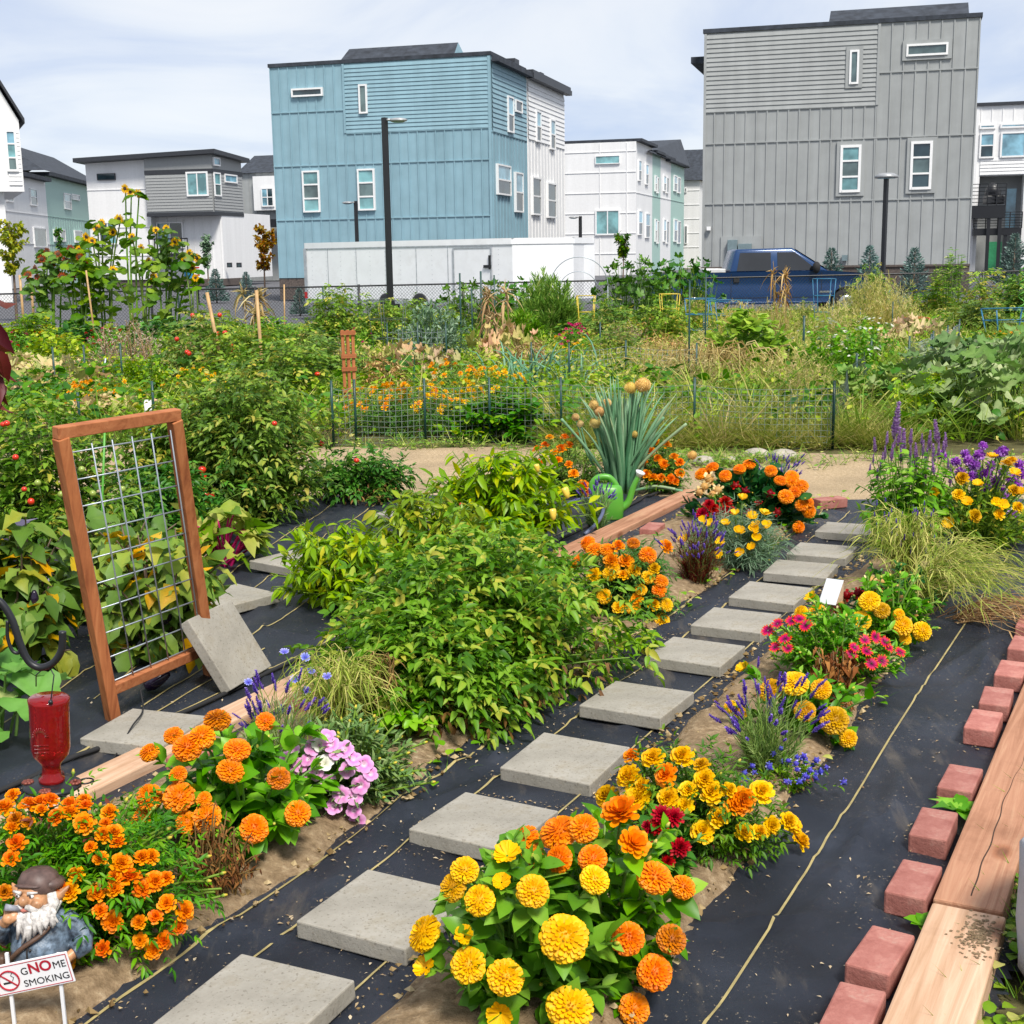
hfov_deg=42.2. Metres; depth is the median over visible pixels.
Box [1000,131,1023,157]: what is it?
window
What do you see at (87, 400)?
squash plant
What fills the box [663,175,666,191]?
window
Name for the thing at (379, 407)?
marigold plant
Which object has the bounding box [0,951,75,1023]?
garden sign
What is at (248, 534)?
chard plant
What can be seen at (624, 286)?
squash plant
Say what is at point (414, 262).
cargo trailer
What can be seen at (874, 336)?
zinnia plant
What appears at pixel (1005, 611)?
soil bed
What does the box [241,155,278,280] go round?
townhouse
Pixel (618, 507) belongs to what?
watering can
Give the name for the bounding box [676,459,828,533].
plant
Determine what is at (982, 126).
window
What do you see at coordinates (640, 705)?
stepping stone
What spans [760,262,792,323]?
corn stalks
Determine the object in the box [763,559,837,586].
stepping stone
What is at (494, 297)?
garden stake
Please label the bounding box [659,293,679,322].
plant cage
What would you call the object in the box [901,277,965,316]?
tomato plant
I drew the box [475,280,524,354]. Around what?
corn stalks
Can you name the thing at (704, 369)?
grass clump
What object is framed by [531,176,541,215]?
window
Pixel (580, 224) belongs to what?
street lamp
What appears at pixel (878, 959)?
paver brick
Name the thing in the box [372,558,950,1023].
soil bed
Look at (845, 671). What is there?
withered plant
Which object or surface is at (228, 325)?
lawn strip
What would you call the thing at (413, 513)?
pepper plant
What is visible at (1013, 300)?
tomato plant
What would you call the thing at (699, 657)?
stepping stone
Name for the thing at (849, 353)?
zinnia plant
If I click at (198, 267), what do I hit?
parking sign
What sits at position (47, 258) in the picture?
sunflower plant
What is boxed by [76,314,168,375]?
feathery bush
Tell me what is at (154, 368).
leafy bush
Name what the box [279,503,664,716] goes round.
tomato plant
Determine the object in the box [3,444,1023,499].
sandy path
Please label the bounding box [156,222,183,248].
window
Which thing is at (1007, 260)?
spruce tree
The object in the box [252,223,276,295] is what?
young tree
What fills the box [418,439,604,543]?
pepper plant
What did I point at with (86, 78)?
sky
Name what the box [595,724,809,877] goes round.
marigold plant
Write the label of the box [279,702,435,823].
petunia plant
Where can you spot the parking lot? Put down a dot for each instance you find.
(276, 283)
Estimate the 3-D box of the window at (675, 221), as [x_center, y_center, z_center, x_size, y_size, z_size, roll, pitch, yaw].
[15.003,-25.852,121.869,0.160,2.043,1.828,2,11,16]
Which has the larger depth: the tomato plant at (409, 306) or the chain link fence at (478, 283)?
the chain link fence at (478, 283)
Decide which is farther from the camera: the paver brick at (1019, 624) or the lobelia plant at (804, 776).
the paver brick at (1019, 624)
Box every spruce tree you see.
[202,268,229,302]
[235,272,254,299]
[289,288,311,315]
[822,247,843,288]
[854,245,889,291]
[893,247,933,302]
[991,233,1023,283]
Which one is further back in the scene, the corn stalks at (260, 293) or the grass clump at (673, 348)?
the corn stalks at (260, 293)
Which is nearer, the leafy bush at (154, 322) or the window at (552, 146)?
the leafy bush at (154, 322)
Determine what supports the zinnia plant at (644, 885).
on the soil bed at (430, 1000)
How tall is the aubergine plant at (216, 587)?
0.653 m
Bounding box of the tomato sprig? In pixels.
[573,624,664,669]
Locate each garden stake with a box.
[76,392,80,437]
[151,381,154,425]
[459,273,461,341]
[471,289,472,352]
[480,271,482,338]
[493,275,495,332]
[599,322,600,346]
[688,281,690,384]
[704,273,706,351]
[802,316,804,346]
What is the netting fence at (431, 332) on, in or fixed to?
on the ground at (955, 448)
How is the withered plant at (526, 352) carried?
on the ground at (955, 448)
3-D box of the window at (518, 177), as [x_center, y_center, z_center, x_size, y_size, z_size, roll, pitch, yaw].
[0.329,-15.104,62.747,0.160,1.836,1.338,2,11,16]
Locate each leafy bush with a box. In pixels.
[23,330,99,365]
[52,320,115,347]
[88,353,145,382]
[115,353,176,394]
[122,316,193,348]
[125,316,232,353]
[133,332,203,364]
[176,310,255,341]
[286,324,346,346]
[428,398,515,440]
[444,392,565,441]
[546,318,591,341]
[791,313,841,333]
[828,313,885,330]
[844,322,889,338]
[890,367,966,432]
[957,334,1006,345]
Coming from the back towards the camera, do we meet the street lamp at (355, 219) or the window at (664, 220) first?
the window at (664, 220)
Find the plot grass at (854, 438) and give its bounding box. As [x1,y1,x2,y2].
[519,380,944,453]
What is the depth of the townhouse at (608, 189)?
104.10 m
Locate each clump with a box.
[413,344,589,387]
[472,333,609,397]
[607,341,692,371]
[621,348,710,377]
[644,339,711,357]
[652,351,762,387]
[667,329,722,347]
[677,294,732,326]
[691,345,771,375]
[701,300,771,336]
[733,346,828,384]
[737,359,843,397]
[752,296,821,338]
[774,331,819,351]
[780,339,838,362]
[794,294,883,337]
[795,332,867,349]
[796,529,1023,625]
[821,332,902,351]
[836,273,894,320]
[842,498,964,580]
[851,270,916,316]
[856,294,922,332]
[866,287,925,320]
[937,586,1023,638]
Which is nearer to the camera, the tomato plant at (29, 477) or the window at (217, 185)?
the tomato plant at (29, 477)
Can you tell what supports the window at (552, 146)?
in the townhouse at (545, 105)
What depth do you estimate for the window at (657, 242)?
112.75 m
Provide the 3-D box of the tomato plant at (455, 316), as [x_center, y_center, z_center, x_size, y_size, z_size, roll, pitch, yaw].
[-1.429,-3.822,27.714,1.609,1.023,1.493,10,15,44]
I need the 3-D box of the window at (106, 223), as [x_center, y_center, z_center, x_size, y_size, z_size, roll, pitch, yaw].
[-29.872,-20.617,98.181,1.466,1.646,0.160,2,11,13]
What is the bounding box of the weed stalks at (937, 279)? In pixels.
[928,266,945,310]
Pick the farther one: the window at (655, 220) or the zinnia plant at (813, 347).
the window at (655, 220)
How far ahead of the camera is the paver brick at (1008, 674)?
4.82 m
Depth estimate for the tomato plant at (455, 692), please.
4.39 m
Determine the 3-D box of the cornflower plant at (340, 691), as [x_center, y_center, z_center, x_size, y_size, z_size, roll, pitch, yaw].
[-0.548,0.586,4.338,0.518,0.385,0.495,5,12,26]
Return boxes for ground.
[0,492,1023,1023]
[1,268,1023,1023]
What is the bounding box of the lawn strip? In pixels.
[9,323,325,334]
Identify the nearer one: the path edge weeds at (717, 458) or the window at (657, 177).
the path edge weeds at (717, 458)
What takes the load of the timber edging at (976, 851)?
on the landscape fabric at (782, 926)
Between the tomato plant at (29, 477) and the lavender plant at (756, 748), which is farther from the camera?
the tomato plant at (29, 477)
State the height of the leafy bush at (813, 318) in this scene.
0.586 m
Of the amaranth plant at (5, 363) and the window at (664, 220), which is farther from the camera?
the window at (664, 220)
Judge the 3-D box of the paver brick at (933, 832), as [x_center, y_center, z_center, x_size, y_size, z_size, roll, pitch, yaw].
[1.141,0.870,3.594,0.098,0.060,0.198,5,12,26]
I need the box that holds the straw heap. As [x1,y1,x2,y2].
[614,337,812,387]
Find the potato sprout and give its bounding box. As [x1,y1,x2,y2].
[371,696,439,735]
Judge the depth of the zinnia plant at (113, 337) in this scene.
23.82 m
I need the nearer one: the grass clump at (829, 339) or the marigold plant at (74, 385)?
the marigold plant at (74, 385)
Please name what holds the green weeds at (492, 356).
on the ground at (955, 448)
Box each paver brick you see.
[166,748,212,769]
[285,687,321,711]
[639,522,664,534]
[812,496,846,508]
[820,982,885,1023]
[845,925,914,998]
[884,859,941,916]
[908,807,957,859]
[936,764,982,803]
[963,709,1002,747]
[978,686,1013,722]
[993,660,1023,692]
[1007,635,1023,661]
[1015,615,1023,635]
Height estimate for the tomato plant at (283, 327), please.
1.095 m
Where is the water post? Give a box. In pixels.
[144,400,151,433]
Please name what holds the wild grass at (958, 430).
on the ground at (955, 448)
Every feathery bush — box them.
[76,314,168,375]
[305,336,368,364]
[603,319,646,345]
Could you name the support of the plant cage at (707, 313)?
on the ground at (955, 448)
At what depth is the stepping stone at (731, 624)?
5.58 m
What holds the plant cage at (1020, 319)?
on the ground at (955, 448)
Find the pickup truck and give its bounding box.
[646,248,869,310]
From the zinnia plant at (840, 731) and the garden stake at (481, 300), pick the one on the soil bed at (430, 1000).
the zinnia plant at (840, 731)
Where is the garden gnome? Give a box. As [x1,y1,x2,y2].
[0,865,92,985]
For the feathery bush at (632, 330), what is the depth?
21.83 m
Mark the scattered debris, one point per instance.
(566, 808)
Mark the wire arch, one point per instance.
(584, 272)
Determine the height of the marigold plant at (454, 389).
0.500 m
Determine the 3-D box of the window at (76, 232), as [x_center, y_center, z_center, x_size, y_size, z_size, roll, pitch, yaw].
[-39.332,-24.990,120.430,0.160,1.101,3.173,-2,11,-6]
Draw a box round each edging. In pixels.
[0,490,660,793]
[0,647,350,843]
[544,489,696,565]
[882,903,1014,1023]
[933,684,1023,919]
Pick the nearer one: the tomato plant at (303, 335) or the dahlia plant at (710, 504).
the dahlia plant at (710, 504)
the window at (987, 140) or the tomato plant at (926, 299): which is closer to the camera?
the tomato plant at (926, 299)
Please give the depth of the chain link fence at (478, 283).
34.04 m
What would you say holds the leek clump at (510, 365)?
on the ground at (955, 448)
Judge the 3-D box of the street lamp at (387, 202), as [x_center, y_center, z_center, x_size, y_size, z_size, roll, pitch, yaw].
[-2.653,-6.409,30.327,0.681,5.019,0.314,-1,11,0]
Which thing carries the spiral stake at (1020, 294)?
on the ground at (955, 448)
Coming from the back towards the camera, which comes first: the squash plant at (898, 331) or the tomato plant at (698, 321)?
the tomato plant at (698, 321)
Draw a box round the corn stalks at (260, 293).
[230,284,276,336]
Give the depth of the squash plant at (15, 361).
16.79 m
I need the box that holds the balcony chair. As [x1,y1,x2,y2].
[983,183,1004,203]
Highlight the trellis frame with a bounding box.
[52,408,210,721]
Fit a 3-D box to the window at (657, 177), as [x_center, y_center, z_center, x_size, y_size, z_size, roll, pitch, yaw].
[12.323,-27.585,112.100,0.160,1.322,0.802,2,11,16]
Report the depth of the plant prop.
6.74 m
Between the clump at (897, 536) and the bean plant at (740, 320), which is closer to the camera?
the clump at (897, 536)
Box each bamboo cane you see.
[18,275,25,332]
[29,276,34,330]
[85,270,94,329]
[205,292,222,370]
[255,290,262,362]
[283,284,285,337]
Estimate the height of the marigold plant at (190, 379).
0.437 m
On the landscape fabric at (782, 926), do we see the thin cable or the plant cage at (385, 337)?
the thin cable
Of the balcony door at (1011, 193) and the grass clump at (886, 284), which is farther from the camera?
the balcony door at (1011, 193)
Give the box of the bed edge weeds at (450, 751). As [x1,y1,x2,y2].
[422,490,971,857]
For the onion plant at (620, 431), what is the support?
on the sandy path
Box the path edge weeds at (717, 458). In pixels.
[70,426,1023,470]
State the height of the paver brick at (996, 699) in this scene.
0.060 m
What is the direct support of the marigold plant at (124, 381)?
on the ground at (955, 448)
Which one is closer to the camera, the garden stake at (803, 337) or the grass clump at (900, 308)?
the garden stake at (803, 337)
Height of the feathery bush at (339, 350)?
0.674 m
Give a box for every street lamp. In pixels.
[342,201,358,304]
[381,117,406,317]
[569,216,581,237]
[874,173,898,287]
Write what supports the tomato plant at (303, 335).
on the ground at (955, 448)
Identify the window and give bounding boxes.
[4,130,18,171]
[29,188,37,205]
[32,227,47,247]
[60,229,65,241]
[63,193,71,209]
[71,194,79,200]
[73,230,82,242]
[97,173,115,179]
[98,222,117,244]
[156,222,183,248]
[185,171,208,196]
[212,157,220,165]
[213,172,221,196]
[224,174,237,183]
[261,188,273,206]
[291,87,322,96]
[301,170,320,212]
[357,168,375,210]
[358,84,367,113]
[496,163,511,195]
[507,95,514,133]
[514,99,522,113]
[514,172,523,212]
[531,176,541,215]
[535,110,541,142]
[546,182,556,217]
[549,118,555,150]
[595,155,619,163]
[595,209,619,234]
[638,160,641,180]
[638,210,642,234]
[645,164,648,184]
[645,213,650,237]
[654,175,656,191]
[654,219,656,241]
[656,177,658,193]
[656,221,658,243]
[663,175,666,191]
[663,219,666,241]
[666,177,668,193]
[666,221,668,243]
[673,175,677,191]
[673,219,677,241]
[677,177,680,193]
[677,221,680,243]
[684,226,686,243]
[836,141,865,195]
[845,46,862,87]
[902,38,952,60]
[905,137,936,193]
[979,124,995,128]
[979,132,994,158]
[1000,123,1023,127]
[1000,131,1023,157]
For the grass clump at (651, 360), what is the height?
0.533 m
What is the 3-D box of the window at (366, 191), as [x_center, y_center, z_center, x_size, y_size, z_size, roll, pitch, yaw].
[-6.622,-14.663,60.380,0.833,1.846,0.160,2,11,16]
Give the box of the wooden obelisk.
[340,330,356,420]
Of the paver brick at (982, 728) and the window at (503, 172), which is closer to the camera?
the paver brick at (982, 728)
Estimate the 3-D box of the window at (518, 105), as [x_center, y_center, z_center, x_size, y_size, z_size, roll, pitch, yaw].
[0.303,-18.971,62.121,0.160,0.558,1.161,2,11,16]
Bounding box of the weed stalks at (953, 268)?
[939,247,966,314]
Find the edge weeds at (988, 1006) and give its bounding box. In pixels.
[941,768,1023,1023]
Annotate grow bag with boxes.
[1016,837,1023,975]
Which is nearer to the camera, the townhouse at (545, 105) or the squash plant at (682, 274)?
the squash plant at (682, 274)
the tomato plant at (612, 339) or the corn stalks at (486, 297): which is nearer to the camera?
the tomato plant at (612, 339)
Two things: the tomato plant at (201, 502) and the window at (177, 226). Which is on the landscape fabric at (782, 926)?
the tomato plant at (201, 502)
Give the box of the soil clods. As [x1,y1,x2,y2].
[55,501,964,1023]
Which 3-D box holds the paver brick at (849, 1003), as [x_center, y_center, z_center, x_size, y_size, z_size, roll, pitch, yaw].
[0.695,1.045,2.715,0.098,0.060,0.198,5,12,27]
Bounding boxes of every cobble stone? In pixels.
[693,455,714,465]
[722,456,737,463]
[744,448,768,458]
[768,449,797,460]
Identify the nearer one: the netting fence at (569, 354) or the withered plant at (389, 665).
the withered plant at (389, 665)
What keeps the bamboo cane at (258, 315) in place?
on the ground at (955, 448)
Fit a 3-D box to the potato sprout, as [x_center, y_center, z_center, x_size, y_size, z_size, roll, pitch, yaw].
[-0.352,0.687,4.298,0.222,0.142,0.199,-4,11,-17]
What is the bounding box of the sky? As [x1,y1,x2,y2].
[0,0,1023,174]
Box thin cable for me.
[112,688,143,758]
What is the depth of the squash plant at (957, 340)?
14.69 m
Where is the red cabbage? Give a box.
[1,518,57,580]
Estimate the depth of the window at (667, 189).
116.77 m
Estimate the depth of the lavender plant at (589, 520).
7.75 m
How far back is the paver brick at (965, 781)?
3.86 m
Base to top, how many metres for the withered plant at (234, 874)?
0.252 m
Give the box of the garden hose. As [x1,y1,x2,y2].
[563,497,604,535]
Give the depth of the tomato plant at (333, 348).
15.43 m
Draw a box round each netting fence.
[51,343,122,386]
[330,377,835,448]
[386,322,446,353]
[530,340,697,386]
[830,338,872,449]
[908,319,959,359]
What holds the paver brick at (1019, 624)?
on the landscape fabric at (782, 926)
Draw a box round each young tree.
[0,219,29,320]
[53,227,63,288]
[199,234,213,284]
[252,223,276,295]
[614,231,630,277]
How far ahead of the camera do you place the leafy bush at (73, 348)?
19.75 m
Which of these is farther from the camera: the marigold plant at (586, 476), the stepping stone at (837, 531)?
the marigold plant at (586, 476)
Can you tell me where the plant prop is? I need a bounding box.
[101,433,105,511]
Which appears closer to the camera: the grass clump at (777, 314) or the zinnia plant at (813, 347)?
the zinnia plant at (813, 347)
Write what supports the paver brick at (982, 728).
on the landscape fabric at (782, 926)
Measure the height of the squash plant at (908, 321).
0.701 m
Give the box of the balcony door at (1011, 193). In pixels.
[1005,188,1016,227]
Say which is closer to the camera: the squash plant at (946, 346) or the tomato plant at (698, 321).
the squash plant at (946, 346)
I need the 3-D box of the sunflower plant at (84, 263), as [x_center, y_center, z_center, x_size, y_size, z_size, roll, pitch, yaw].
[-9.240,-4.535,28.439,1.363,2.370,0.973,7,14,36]
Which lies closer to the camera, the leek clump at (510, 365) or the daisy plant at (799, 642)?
the daisy plant at (799, 642)
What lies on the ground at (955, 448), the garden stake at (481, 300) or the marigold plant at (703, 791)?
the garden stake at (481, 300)
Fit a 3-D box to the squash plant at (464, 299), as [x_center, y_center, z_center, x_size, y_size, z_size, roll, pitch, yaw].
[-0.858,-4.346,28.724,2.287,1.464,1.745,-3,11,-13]
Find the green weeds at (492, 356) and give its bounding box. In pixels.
[0,303,1023,444]
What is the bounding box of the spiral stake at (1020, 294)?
[1016,267,1023,323]
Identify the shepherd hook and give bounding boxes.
[0,597,66,670]
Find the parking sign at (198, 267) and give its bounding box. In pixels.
[194,266,200,303]
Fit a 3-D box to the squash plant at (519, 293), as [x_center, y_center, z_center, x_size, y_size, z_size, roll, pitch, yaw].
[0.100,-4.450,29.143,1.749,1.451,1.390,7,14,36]
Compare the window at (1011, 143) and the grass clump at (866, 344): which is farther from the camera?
the window at (1011, 143)
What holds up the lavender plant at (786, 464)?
on the landscape fabric at (782, 926)
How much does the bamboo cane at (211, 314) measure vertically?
1.265 m
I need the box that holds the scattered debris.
[40,512,1021,1023]
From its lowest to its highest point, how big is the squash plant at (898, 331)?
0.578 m
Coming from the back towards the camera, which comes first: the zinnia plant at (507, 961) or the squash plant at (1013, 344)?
the squash plant at (1013, 344)
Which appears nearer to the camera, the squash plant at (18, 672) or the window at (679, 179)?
the squash plant at (18, 672)
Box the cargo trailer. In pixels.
[303,237,594,312]
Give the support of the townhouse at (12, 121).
on the parking lot
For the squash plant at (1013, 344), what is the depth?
12.94 m
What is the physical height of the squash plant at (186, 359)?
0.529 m
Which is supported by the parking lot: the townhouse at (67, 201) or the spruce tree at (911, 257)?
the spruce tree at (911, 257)
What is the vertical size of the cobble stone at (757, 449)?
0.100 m
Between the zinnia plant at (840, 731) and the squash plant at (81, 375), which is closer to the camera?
the zinnia plant at (840, 731)
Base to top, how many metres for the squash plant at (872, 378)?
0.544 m
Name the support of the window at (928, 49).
in the townhouse at (811, 131)
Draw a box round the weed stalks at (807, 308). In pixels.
[797,296,811,334]
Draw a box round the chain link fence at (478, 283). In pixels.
[0,270,1023,330]
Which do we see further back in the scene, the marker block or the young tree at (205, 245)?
the young tree at (205, 245)
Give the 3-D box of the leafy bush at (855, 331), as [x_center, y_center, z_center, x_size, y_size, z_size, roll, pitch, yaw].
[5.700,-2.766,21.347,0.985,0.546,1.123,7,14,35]
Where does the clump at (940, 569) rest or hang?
on the soil bed at (430, 1000)
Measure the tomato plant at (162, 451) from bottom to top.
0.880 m
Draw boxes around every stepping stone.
[80,709,203,754]
[153,954,354,1023]
[182,600,270,692]
[210,584,279,612]
[249,550,302,575]
[297,870,458,965]
[375,507,439,521]
[409,792,557,859]
[500,732,629,796]
[579,681,693,729]
[645,637,744,677]
[691,607,780,642]
[728,581,812,612]
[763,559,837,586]
[786,542,856,566]
[815,522,872,542]
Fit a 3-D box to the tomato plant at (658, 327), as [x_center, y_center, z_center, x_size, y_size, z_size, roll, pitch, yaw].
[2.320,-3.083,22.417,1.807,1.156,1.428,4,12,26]
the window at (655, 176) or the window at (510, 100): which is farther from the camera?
the window at (655, 176)
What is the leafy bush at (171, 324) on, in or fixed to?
on the ground at (955, 448)
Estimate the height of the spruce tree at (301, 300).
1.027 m
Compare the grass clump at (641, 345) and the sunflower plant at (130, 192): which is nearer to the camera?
the grass clump at (641, 345)
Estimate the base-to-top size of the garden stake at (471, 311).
1.242 m
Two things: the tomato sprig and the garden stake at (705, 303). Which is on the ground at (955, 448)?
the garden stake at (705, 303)
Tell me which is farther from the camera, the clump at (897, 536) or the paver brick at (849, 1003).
the clump at (897, 536)
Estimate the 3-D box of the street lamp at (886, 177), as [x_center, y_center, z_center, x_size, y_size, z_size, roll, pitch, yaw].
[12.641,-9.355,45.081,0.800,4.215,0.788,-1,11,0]
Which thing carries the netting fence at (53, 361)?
on the ground at (955, 448)
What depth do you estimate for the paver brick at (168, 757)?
4.13 m
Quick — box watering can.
[589,469,644,520]
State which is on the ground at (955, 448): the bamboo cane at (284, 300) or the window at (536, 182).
the bamboo cane at (284, 300)
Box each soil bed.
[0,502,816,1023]
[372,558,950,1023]
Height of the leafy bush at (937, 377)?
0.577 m
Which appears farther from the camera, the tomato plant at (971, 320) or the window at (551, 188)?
the window at (551, 188)
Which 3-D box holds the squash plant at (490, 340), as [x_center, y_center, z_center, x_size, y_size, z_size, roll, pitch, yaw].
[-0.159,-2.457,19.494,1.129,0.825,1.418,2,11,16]
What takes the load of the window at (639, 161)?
in the townhouse at (608, 189)
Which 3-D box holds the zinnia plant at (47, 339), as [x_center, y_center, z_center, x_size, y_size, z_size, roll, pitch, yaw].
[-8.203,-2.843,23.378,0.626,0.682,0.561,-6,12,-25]
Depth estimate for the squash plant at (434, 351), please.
16.54 m
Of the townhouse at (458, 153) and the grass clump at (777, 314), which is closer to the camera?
the grass clump at (777, 314)
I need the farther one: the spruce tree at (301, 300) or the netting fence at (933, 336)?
the spruce tree at (301, 300)
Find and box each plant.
[0,300,16,413]
[0,306,72,352]
[0,350,89,381]
[0,394,178,562]
[0,508,96,676]
[0,627,70,742]
[0,768,230,980]
[6,357,140,398]
[8,329,35,358]
[19,248,72,330]
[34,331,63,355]
[42,391,181,424]
[42,503,202,619]
[49,245,109,332]
[56,379,114,417]
[57,513,236,690]
[65,214,135,337]
[79,327,114,357]
[83,379,147,407]
[95,455,254,542]
[98,328,127,351]
[101,385,220,507]
[102,233,170,337]
[118,184,150,333]
[126,709,357,866]
[137,353,199,390]
[147,224,207,323]
[153,305,240,380]
[153,353,344,524]
[160,367,225,398]
[165,800,261,897]
[170,257,205,332]
[170,499,277,571]
[184,318,287,384]
[218,329,351,411]
[225,308,315,350]
[230,668,329,775]
[244,634,422,739]
[270,515,402,609]
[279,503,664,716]
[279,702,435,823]
[280,321,329,352]
[280,328,374,397]
[292,442,425,507]
[293,283,377,343]
[303,590,558,749]
[336,382,412,435]
[344,290,423,350]
[350,327,377,350]
[351,338,451,380]
[356,485,503,571]
[358,650,423,715]
[359,352,410,397]
[378,381,463,440]
[380,343,473,383]
[384,516,607,645]
[388,292,444,339]
[409,824,641,1023]
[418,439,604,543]
[419,380,487,428]
[422,358,497,403]
[426,304,484,339]
[432,277,521,335]
[453,365,535,401]
[458,364,495,381]
[465,317,540,364]
[479,306,550,347]
[492,276,534,315]
[509,336,553,379]
[514,265,589,336]
[516,789,707,1023]
[532,432,608,496]
[553,332,592,353]
[555,322,588,355]
[556,342,594,363]
[560,377,696,494]
[564,531,683,624]
[566,298,641,346]
[572,476,616,528]
[576,321,651,372]
[579,254,677,325]
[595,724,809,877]
[612,295,698,347]
[630,252,731,322]
[635,333,692,353]
[638,803,709,877]
[639,438,700,494]
[655,509,738,584]
[669,299,724,336]
[675,493,804,577]
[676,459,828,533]
[694,492,746,528]
[705,306,796,371]
[709,656,830,781]
[724,660,885,750]
[741,745,846,793]
[754,453,804,474]
[760,598,912,681]
[788,317,856,371]
[794,569,941,651]
[810,645,864,711]
[821,326,880,375]
[821,361,914,411]
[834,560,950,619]
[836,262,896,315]
[853,316,899,364]
[854,401,959,559]
[864,359,941,406]
[869,323,919,349]
[872,312,961,349]
[895,329,1023,394]
[899,344,1023,439]
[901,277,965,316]
[904,912,928,929]
[908,441,1023,532]
[919,452,1023,555]
[926,294,1017,335]
[931,794,973,819]
[933,332,1023,358]
[936,322,1023,396]
[946,267,1021,319]
[987,271,1023,324]
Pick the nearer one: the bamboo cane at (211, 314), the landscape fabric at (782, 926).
the landscape fabric at (782, 926)
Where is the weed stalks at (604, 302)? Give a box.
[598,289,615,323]
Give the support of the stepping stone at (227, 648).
on the landscape fabric at (782, 926)
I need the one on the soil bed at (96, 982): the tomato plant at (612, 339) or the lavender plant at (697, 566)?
the lavender plant at (697, 566)
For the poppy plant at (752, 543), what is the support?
on the soil bed at (96, 982)
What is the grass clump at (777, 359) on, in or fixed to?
on the ground at (955, 448)
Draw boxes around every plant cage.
[366,299,408,350]
[576,295,595,326]
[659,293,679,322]
[684,298,715,333]
[707,299,751,328]
[812,278,835,317]
[980,307,1023,330]
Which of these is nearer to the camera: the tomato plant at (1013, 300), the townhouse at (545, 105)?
the tomato plant at (1013, 300)
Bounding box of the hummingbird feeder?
[16,669,93,801]
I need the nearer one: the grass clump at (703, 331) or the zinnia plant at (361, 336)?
the grass clump at (703, 331)
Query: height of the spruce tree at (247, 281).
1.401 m
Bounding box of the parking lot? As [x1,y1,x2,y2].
[0,269,1022,327]
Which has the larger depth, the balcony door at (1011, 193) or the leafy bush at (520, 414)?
the balcony door at (1011, 193)
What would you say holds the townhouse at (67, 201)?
on the ground at (955, 448)
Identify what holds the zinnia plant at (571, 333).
on the ground at (955, 448)
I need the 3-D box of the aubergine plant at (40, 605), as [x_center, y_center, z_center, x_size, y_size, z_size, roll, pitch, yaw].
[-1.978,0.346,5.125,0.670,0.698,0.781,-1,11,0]
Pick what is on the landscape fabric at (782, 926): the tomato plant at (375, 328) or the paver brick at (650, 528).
the paver brick at (650, 528)
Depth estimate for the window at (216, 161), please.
95.42 m
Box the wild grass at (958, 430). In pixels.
[1,296,1023,442]
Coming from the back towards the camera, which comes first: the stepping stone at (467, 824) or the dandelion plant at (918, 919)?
the stepping stone at (467, 824)
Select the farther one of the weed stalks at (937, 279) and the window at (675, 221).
the window at (675, 221)
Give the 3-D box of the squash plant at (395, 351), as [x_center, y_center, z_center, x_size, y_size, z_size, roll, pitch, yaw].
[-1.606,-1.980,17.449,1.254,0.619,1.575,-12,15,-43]
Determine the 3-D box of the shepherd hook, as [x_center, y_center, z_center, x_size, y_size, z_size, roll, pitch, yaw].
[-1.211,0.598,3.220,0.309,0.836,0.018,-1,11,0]
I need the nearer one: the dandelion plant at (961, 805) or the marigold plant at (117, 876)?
the marigold plant at (117, 876)
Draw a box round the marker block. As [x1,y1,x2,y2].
[820,578,843,615]
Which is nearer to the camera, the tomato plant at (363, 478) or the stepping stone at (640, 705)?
the stepping stone at (640, 705)
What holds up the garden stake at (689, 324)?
on the ground at (955, 448)
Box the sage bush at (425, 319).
[392,298,474,360]
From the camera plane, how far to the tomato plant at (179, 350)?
16.77 m
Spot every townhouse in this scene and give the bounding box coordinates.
[0,80,24,301]
[5,171,51,288]
[21,148,91,283]
[73,149,272,286]
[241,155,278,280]
[267,42,532,299]
[506,58,571,237]
[564,138,657,275]
[649,139,689,269]
[652,150,665,272]
[660,155,675,271]
[683,149,702,267]
[691,2,982,291]
[969,101,1023,274]
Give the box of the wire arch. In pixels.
[552,257,607,297]
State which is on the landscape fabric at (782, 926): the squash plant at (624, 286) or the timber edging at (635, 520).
the timber edging at (635, 520)
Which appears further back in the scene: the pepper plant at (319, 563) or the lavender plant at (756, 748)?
the pepper plant at (319, 563)
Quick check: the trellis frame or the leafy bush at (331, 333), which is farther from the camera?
the leafy bush at (331, 333)
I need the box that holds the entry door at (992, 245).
[988,242,1001,273]
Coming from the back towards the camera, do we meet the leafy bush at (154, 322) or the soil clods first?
the leafy bush at (154, 322)
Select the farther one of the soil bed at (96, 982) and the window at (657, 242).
the window at (657, 242)
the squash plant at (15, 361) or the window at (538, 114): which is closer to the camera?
the squash plant at (15, 361)
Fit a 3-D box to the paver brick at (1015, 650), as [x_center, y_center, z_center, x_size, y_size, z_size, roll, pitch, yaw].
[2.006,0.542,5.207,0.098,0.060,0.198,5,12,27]
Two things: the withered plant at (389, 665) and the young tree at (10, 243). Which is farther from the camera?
the young tree at (10, 243)
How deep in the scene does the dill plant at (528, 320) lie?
23.65 m
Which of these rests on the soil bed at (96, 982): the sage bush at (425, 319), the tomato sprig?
the tomato sprig

